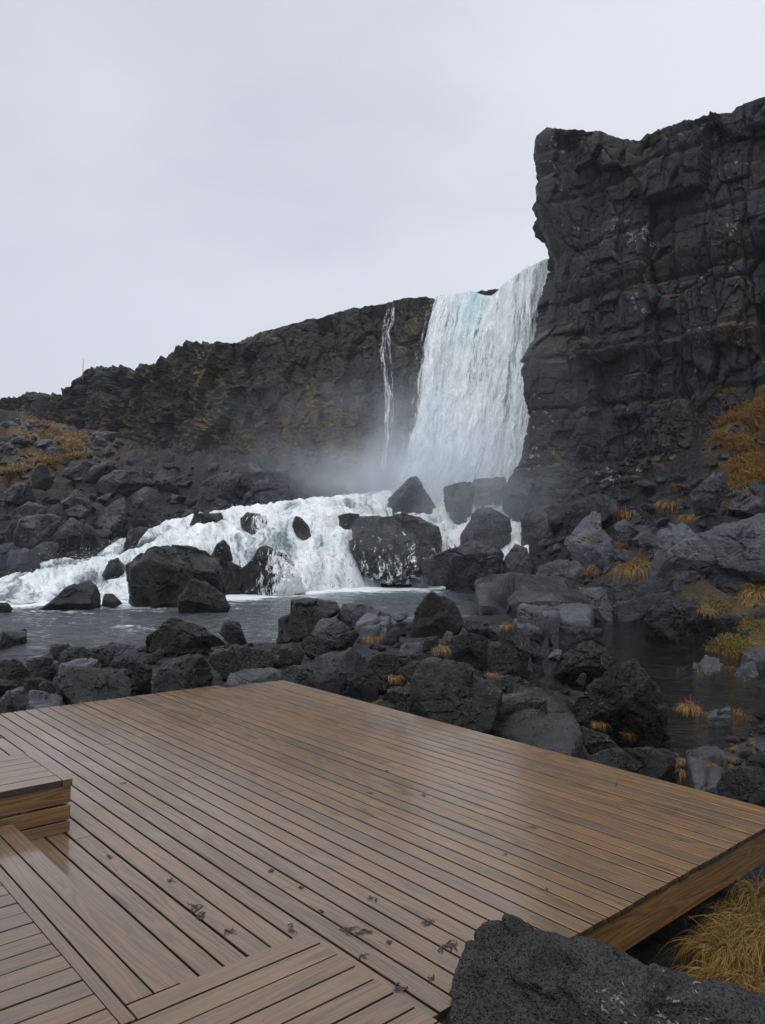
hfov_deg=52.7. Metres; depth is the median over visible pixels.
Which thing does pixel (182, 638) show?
boulder
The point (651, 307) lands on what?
cliff
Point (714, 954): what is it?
grass clump
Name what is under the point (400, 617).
rock
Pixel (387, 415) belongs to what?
waterfall
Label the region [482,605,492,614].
rock
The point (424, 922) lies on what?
moss scrap
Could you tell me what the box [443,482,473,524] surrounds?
boulder
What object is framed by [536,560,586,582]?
boulder
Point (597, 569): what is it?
grass tuft
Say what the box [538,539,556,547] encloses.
rock
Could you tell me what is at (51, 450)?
rock
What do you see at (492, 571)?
boulder
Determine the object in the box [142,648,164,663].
boulder
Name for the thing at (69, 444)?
slope grass
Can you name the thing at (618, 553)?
rock
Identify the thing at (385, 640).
rock
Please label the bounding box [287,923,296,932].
moss scrap
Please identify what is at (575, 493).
rock
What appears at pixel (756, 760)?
rock
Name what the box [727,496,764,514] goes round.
rock
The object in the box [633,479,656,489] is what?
rock
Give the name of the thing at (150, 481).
rock
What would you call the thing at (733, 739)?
rock
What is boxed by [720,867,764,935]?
grass clump
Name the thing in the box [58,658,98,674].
flat rock
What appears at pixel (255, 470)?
rock
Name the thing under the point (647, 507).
rock
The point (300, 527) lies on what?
boulder
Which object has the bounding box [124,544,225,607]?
boulder
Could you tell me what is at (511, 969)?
boulder
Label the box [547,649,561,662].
rock
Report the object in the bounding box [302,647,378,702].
boulder
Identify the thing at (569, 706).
rock
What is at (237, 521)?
spray
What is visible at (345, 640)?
boulder
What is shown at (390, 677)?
grass tuft
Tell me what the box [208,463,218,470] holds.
rock
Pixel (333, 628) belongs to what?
boulder
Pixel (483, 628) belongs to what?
boulder
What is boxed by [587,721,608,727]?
grass tuft
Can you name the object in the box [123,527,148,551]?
boulder
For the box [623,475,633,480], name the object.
rock
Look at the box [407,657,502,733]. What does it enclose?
boulder
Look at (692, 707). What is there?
grass tuft
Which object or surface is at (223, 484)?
boulder
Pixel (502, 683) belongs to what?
boulder
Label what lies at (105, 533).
rock
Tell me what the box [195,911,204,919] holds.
moss scrap
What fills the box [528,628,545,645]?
rock
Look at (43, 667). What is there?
boulder
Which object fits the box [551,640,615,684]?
boulder
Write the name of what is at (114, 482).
boulder
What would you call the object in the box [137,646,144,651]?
rock
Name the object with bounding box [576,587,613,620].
boulder
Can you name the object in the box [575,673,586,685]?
rock
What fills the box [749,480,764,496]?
rock
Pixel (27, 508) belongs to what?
boulder
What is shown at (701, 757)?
grass tuft
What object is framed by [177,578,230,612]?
boulder
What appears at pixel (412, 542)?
boulder
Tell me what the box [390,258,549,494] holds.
waterfall
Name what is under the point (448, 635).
rock
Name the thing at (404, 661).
rock
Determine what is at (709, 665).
flat rock
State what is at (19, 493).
boulder
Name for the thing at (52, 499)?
rock
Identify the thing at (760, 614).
rock
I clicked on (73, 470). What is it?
boulder
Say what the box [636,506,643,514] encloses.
rock
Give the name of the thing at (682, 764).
grass tuft
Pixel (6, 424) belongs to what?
rock
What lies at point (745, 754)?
rock
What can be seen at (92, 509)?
rock
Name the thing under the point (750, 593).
grass tuft
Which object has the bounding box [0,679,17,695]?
rock
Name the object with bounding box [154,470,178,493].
boulder
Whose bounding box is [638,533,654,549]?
rock
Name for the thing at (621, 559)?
rock
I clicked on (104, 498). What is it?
rock
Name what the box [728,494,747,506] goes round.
rock
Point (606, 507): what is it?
boulder
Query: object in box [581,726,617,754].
boulder
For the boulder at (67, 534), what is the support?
on the ground at (326, 480)
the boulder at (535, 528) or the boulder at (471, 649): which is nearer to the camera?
the boulder at (471, 649)
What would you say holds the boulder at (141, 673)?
on the ground at (326, 480)
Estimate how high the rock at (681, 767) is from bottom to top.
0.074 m
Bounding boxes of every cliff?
[0,289,540,484]
[501,97,764,521]
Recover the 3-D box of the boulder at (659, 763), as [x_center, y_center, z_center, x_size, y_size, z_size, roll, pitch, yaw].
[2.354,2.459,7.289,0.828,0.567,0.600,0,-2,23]
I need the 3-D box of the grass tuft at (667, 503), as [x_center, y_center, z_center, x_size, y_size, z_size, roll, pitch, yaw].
[12.365,-0.242,32.415,2.044,0.866,1.785,1,-2,0]
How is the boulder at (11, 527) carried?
on the ground at (326, 480)
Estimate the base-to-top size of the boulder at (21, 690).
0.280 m
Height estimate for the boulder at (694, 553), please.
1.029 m
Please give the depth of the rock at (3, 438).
56.38 m
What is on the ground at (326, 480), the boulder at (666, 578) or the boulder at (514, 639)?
the boulder at (666, 578)
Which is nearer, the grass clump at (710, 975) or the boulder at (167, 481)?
the grass clump at (710, 975)
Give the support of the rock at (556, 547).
on the ground at (326, 480)
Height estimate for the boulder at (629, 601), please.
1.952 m
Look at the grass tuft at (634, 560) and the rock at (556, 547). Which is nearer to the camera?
the grass tuft at (634, 560)
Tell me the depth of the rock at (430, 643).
13.84 m
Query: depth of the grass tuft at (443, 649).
12.31 m
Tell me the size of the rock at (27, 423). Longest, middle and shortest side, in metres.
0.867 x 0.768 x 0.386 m
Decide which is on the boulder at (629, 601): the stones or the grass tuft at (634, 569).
the grass tuft at (634, 569)
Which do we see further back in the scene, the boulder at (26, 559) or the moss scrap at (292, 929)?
the boulder at (26, 559)
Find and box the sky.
[0,0,764,398]
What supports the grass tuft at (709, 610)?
on the boulder at (678, 619)
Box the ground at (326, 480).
[0,396,764,993]
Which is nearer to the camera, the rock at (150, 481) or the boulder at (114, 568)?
the boulder at (114, 568)
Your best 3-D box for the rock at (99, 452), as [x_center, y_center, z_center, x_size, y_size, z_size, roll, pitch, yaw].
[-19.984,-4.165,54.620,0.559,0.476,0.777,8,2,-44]
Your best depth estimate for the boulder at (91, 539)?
36.76 m
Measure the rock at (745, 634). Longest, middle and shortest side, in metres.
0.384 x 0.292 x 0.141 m
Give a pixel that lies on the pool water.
(257, 616)
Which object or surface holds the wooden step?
on the wooden deck
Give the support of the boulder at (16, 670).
on the ground at (326, 480)
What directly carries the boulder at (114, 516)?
on the ground at (326, 480)
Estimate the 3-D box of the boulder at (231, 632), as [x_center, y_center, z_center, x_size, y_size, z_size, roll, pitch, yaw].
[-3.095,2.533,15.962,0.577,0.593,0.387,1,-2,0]
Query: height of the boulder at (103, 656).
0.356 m
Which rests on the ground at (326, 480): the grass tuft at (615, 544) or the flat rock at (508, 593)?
the flat rock at (508, 593)
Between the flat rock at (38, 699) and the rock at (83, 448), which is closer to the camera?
the flat rock at (38, 699)
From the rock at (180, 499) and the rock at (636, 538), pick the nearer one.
the rock at (636, 538)
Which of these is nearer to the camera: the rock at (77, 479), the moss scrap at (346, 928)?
the moss scrap at (346, 928)
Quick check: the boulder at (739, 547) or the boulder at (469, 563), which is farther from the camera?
the boulder at (469, 563)
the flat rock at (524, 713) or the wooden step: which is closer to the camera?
the wooden step
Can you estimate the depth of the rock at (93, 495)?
44.72 m
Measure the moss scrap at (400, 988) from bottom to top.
0.010 m
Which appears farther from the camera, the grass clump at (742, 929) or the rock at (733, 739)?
the rock at (733, 739)
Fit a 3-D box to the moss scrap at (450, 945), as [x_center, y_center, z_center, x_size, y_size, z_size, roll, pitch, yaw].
[0.270,1.798,3.205,0.089,0.010,0.104,1,-2,0]
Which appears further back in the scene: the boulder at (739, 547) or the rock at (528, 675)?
the boulder at (739, 547)
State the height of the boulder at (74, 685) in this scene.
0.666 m
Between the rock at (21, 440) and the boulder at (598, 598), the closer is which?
the boulder at (598, 598)
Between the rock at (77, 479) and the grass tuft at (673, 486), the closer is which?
the grass tuft at (673, 486)
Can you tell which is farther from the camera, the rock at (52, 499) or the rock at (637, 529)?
the rock at (52, 499)
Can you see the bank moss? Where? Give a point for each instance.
(736, 644)
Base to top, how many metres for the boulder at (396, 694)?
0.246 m
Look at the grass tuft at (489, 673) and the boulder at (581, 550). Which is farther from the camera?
the boulder at (581, 550)
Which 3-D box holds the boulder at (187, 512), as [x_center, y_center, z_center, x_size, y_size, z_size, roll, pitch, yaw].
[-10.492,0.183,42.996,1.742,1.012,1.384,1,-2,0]
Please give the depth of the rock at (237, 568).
33.77 m
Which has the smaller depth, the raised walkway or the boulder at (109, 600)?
the raised walkway
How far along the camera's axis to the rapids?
37.85 m
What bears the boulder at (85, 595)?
in the pool water
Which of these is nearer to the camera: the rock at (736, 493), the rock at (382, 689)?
the rock at (382, 689)
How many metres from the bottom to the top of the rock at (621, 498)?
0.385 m
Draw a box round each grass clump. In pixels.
[652,912,764,979]
[673,932,764,994]
[676,873,764,975]
[698,894,764,941]
[715,954,764,992]
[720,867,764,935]
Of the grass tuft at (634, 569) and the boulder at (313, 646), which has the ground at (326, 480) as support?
the boulder at (313, 646)
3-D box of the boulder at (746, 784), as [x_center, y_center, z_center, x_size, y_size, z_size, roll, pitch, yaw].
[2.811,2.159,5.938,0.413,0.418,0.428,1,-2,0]
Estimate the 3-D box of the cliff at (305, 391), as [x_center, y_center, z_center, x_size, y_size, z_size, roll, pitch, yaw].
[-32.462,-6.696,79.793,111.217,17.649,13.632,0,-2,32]
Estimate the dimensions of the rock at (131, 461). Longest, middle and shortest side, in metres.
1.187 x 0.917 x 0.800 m
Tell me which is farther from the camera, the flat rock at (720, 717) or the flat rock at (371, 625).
the flat rock at (371, 625)
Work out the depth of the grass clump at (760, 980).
3.34 m
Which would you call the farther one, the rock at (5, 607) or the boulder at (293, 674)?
the rock at (5, 607)
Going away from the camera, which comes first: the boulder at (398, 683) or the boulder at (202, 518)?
the boulder at (398, 683)
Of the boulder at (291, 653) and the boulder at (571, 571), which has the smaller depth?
the boulder at (291, 653)
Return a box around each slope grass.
[0,407,109,479]
[685,375,764,516]
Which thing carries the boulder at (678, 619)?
on the ground at (326, 480)
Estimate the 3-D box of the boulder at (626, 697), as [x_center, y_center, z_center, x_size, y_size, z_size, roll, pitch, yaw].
[3.106,2.497,9.972,1.202,1.196,0.834,1,-2,0]
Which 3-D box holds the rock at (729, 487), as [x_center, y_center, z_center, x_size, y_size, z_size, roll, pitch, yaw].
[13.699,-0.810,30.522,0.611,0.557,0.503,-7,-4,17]
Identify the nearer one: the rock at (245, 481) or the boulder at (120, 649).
the boulder at (120, 649)
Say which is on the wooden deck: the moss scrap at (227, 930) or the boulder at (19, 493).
the moss scrap at (227, 930)
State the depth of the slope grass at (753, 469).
31.81 m
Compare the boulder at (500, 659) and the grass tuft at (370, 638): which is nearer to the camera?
the boulder at (500, 659)
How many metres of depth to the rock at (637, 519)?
34.67 m
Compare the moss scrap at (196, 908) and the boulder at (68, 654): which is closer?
the moss scrap at (196, 908)
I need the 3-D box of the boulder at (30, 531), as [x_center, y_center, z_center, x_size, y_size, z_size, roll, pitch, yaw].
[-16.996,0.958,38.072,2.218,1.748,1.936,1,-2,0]
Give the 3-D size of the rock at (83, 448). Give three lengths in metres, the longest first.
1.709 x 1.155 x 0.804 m
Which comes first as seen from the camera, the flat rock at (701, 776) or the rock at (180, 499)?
the flat rock at (701, 776)
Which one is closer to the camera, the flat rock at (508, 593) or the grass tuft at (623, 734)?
the grass tuft at (623, 734)
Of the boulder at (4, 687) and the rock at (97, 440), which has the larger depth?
the rock at (97, 440)
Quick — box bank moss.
[703,582,764,657]
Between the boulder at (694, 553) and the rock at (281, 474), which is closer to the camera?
the boulder at (694, 553)
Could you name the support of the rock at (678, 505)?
on the ground at (326, 480)
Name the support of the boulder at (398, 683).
on the ground at (326, 480)
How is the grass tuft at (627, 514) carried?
on the ground at (326, 480)
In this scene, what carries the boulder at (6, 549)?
on the ground at (326, 480)
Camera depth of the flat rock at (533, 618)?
16.80 m
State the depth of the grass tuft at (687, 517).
28.98 m
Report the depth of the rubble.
38.61 m
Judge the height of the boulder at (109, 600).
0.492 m
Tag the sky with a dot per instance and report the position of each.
(173, 172)
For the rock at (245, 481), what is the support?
on the ground at (326, 480)
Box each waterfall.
[380,309,393,468]
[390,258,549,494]
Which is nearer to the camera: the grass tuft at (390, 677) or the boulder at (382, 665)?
the grass tuft at (390, 677)
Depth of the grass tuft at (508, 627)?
14.08 m
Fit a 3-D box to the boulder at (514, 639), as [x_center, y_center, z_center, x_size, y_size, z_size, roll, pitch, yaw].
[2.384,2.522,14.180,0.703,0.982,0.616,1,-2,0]
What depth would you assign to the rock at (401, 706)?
8.60 m
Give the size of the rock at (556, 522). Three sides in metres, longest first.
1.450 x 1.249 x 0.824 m
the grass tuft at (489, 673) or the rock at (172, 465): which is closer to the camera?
the grass tuft at (489, 673)
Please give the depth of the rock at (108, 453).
53.85 m
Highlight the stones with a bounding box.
[137,597,764,765]
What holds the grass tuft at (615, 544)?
on the rock at (618, 553)
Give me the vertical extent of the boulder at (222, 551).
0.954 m
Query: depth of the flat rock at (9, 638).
17.42 m
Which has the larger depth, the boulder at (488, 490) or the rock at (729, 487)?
the boulder at (488, 490)
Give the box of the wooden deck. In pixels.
[0,680,764,1023]
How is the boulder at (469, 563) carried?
on the pool water
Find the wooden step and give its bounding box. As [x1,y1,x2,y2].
[0,752,72,839]
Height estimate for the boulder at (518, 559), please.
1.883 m
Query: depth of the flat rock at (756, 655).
16.32 m
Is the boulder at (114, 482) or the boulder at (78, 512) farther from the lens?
the boulder at (114, 482)
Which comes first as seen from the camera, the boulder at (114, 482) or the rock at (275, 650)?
the rock at (275, 650)
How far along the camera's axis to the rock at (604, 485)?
38.58 m
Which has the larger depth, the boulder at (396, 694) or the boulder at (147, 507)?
the boulder at (147, 507)
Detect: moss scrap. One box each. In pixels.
[187,902,202,913]
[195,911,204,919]
[223,928,236,938]
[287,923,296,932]
[339,926,358,934]
[351,928,372,934]
[393,982,407,992]
[421,919,434,925]
[438,940,456,951]
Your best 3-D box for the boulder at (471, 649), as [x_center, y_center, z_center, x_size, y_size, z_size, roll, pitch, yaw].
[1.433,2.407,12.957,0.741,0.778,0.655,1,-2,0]
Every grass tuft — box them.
[362,634,382,643]
[387,670,403,683]
[429,640,450,655]
[482,669,504,678]
[499,621,513,632]
[582,559,605,579]
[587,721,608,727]
[606,560,651,583]
[612,542,629,548]
[613,504,643,519]
[619,730,636,741]
[624,548,651,567]
[652,499,680,514]
[668,482,690,494]
[672,698,702,717]
[673,508,702,524]
[675,754,686,780]
[693,604,719,618]
[697,754,716,768]
[730,582,764,598]
[738,599,762,607]
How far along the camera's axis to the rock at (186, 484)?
48.55 m
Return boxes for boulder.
[0,482,32,504]
[0,543,15,568]
[0,658,29,683]
[0,682,11,694]
[0,686,26,701]
[0,692,28,713]
[5,515,23,537]
[5,548,40,575]
[13,514,63,548]
[14,501,47,515]
[25,653,56,681]
[31,463,53,490]
[31,541,58,562]
[38,580,100,609]
[49,643,70,659]
[53,518,82,550]
[54,666,136,704]
[56,646,102,676]
[61,460,83,481]
[61,489,91,509]
[65,505,90,519]
[80,523,102,550]
[84,461,112,483]
[86,647,113,666]
[93,497,129,538]
[95,470,148,494]
[99,641,141,659]
[101,593,121,607]
[102,558,124,579]
[111,654,152,694]
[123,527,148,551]
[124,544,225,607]
[128,487,167,528]
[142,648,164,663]
[145,621,228,656]
[152,653,213,693]
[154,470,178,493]
[161,617,184,625]
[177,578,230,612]
[181,507,209,517]
[190,513,222,525]
[196,470,243,509]
[208,644,276,680]
[209,498,230,511]
[211,539,232,561]
[219,620,246,644]
[237,545,305,595]
[240,512,266,535]
[241,477,294,505]
[276,598,339,643]
[279,642,304,665]
[283,664,306,685]
[292,516,310,540]
[301,634,336,658]
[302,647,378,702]
[311,617,350,639]
[333,630,358,649]
[336,603,392,630]
[338,513,359,529]
[348,513,443,584]
[366,653,399,681]
[385,675,407,688]
[387,476,435,514]
[387,686,409,704]
[398,642,421,657]
[400,661,418,682]
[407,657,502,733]
[410,591,463,638]
[421,539,503,589]
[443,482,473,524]
[444,913,764,1023]
[447,633,487,673]
[460,506,511,547]
[463,620,499,638]
[473,477,505,506]
[483,569,507,576]
[487,641,517,677]
[493,623,532,675]
[495,675,529,691]
[502,544,534,573]
[504,477,537,516]
[520,509,553,553]
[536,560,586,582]
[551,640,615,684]
[559,625,607,653]
[563,493,619,534]
[564,511,614,570]
[571,658,670,746]
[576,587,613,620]
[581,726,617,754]
[587,747,676,783]
[600,541,620,562]
[611,568,648,620]
[612,519,637,549]
[641,513,764,620]
[643,596,713,642]
[666,535,716,570]
[689,472,728,516]
[701,520,764,582]
[712,611,739,636]
[717,766,764,806]
[734,661,758,677]
[740,730,755,737]
[755,741,764,753]
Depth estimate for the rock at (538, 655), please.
14.16 m
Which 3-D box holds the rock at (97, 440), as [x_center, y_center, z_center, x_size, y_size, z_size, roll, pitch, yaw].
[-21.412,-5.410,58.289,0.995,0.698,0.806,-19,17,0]
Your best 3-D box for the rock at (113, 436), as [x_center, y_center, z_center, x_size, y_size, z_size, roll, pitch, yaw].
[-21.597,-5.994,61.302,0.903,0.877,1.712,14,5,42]
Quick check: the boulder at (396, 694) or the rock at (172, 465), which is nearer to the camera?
the boulder at (396, 694)
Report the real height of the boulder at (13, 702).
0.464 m
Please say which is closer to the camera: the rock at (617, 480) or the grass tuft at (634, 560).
the grass tuft at (634, 560)
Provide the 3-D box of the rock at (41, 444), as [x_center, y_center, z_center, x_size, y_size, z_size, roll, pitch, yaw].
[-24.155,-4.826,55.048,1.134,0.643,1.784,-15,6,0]
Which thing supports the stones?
on the ground at (326, 480)
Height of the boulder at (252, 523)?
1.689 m
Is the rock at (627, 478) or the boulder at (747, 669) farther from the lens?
the rock at (627, 478)
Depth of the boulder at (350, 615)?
17.75 m
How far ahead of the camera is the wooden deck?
4.45 m
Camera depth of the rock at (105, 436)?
58.88 m
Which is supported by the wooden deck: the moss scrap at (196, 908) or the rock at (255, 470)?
the moss scrap at (196, 908)
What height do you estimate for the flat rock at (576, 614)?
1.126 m
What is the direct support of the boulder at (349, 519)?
on the ground at (326, 480)
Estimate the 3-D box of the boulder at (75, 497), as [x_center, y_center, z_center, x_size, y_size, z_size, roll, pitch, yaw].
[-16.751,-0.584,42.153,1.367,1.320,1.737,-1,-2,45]
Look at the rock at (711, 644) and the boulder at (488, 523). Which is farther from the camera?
the boulder at (488, 523)
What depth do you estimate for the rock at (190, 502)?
47.14 m
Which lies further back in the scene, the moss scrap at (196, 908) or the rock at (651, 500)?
the rock at (651, 500)
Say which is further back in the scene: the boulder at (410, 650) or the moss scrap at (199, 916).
the boulder at (410, 650)
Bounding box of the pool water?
[0,587,764,757]
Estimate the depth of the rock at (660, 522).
31.16 m
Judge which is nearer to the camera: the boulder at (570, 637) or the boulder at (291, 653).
the boulder at (291, 653)
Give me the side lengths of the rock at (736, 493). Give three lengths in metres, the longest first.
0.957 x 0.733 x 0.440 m
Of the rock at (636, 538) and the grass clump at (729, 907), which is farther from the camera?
the rock at (636, 538)
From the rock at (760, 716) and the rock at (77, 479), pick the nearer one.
the rock at (760, 716)
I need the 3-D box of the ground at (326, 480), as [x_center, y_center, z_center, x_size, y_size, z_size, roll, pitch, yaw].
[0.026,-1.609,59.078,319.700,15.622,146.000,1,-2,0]
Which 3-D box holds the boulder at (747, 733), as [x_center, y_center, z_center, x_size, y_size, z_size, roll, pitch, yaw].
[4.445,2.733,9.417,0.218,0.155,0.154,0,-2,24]
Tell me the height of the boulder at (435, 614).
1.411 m
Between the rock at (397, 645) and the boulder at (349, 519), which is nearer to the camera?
the rock at (397, 645)
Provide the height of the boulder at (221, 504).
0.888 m
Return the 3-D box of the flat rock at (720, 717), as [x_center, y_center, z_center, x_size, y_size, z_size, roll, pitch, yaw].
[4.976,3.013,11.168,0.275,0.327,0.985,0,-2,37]
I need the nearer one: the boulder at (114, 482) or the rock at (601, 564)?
the rock at (601, 564)
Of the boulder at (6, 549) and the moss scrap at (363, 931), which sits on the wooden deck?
the moss scrap at (363, 931)
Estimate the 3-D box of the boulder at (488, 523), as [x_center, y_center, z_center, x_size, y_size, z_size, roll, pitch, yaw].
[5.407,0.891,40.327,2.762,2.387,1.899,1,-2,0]
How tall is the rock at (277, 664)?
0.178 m
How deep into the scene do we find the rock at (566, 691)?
12.07 m
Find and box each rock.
[0,436,8,441]
[0,602,12,612]
[0,628,26,649]
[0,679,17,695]
[1,421,16,427]
[3,515,10,519]
[12,436,32,444]
[18,677,48,692]
[24,420,34,426]
[26,690,63,709]
[34,439,52,447]
[39,681,55,693]
[44,446,65,457]
[48,496,59,502]
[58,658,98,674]
[74,477,83,481]
[79,446,95,456]
[85,443,99,448]
[88,493,97,498]
[88,507,95,512]
[92,431,109,441]
[92,436,105,444]
[95,450,103,456]
[95,493,110,502]
[95,529,111,537]
[100,431,120,440]
[102,451,114,455]
[125,457,138,465]
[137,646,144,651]
[146,478,155,484]
[164,462,179,469]
[171,494,185,503]
[183,480,192,486]
[184,499,196,506]
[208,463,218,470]
[222,667,282,687]
[233,564,241,572]
[238,477,251,487]
[247,462,267,477]
[269,468,289,481]
[271,647,278,653]
[273,660,282,667]
[354,613,390,640]
[369,644,378,648]
[377,681,387,694]
[382,636,388,644]
[387,628,400,645]
[391,611,408,622]
[392,643,402,647]
[395,701,406,712]
[399,657,411,665]
[422,636,438,650]
[432,646,446,658]
[441,631,453,642]
[474,572,589,617]
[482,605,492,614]
[489,682,583,758]
[512,603,594,633]
[517,603,559,656]
[519,669,534,681]
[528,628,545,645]
[531,647,544,664]
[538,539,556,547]
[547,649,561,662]
[548,512,564,531]
[553,544,560,551]
[560,688,571,694]
[566,702,575,712]
[569,489,581,497]
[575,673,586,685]
[596,560,615,569]
[600,481,611,488]
[611,547,631,561]
[614,477,621,483]
[617,495,631,502]
[619,557,627,561]
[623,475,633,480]
[630,514,644,524]
[632,530,654,541]
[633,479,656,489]
[633,525,654,533]
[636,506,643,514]
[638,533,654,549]
[640,503,660,511]
[646,496,656,503]
[654,517,670,527]
[672,475,685,482]
[675,499,684,509]
[675,765,684,773]
[685,746,727,794]
[692,655,723,675]
[708,641,716,647]
[708,706,731,725]
[724,736,741,743]
[726,485,734,496]
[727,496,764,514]
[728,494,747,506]
[731,489,753,496]
[738,632,748,638]
[738,750,752,759]
[741,647,764,669]
[745,753,764,767]
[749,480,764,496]
[752,711,764,720]
[754,612,764,618]
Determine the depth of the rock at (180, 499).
46.54 m
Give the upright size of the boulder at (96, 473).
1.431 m
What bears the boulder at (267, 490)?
on the ground at (326, 480)
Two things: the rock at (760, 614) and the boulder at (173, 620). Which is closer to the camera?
the boulder at (173, 620)
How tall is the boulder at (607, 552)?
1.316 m
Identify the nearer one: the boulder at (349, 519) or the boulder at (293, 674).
the boulder at (293, 674)
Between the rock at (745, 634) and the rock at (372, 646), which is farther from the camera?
the rock at (745, 634)
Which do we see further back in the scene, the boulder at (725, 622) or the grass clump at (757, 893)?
the boulder at (725, 622)
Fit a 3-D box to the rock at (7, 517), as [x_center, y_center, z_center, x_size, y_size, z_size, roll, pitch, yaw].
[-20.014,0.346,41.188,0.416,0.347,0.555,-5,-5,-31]
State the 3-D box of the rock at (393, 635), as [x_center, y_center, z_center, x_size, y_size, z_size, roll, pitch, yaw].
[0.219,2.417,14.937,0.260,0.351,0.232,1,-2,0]
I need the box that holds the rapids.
[0,490,528,604]
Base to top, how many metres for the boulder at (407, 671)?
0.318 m
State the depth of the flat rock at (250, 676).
9.76 m
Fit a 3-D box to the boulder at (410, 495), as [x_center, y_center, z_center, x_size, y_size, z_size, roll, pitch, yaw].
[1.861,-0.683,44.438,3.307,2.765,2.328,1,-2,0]
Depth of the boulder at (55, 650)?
13.81 m
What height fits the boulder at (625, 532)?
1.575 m
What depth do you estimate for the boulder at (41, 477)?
46.83 m
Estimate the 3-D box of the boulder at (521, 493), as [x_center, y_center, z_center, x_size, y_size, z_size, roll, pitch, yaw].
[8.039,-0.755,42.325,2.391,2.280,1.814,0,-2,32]
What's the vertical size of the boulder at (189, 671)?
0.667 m
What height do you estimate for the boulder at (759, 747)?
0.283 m
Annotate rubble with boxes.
[0,396,764,586]
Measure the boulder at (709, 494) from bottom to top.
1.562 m
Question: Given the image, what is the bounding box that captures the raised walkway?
[0,824,439,1023]
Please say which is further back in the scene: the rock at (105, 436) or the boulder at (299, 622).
the rock at (105, 436)
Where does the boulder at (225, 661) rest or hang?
on the ground at (326, 480)
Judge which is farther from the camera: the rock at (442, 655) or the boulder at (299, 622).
the boulder at (299, 622)
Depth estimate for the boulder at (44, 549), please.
35.18 m
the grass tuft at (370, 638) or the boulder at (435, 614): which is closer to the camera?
the grass tuft at (370, 638)
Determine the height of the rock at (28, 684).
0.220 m
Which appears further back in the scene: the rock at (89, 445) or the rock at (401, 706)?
the rock at (89, 445)
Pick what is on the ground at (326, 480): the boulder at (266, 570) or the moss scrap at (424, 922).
the boulder at (266, 570)
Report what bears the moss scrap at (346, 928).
on the wooden deck
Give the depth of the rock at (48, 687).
9.37 m
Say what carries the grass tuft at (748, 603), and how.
on the ground at (326, 480)
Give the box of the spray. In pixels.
[20,281,523,589]

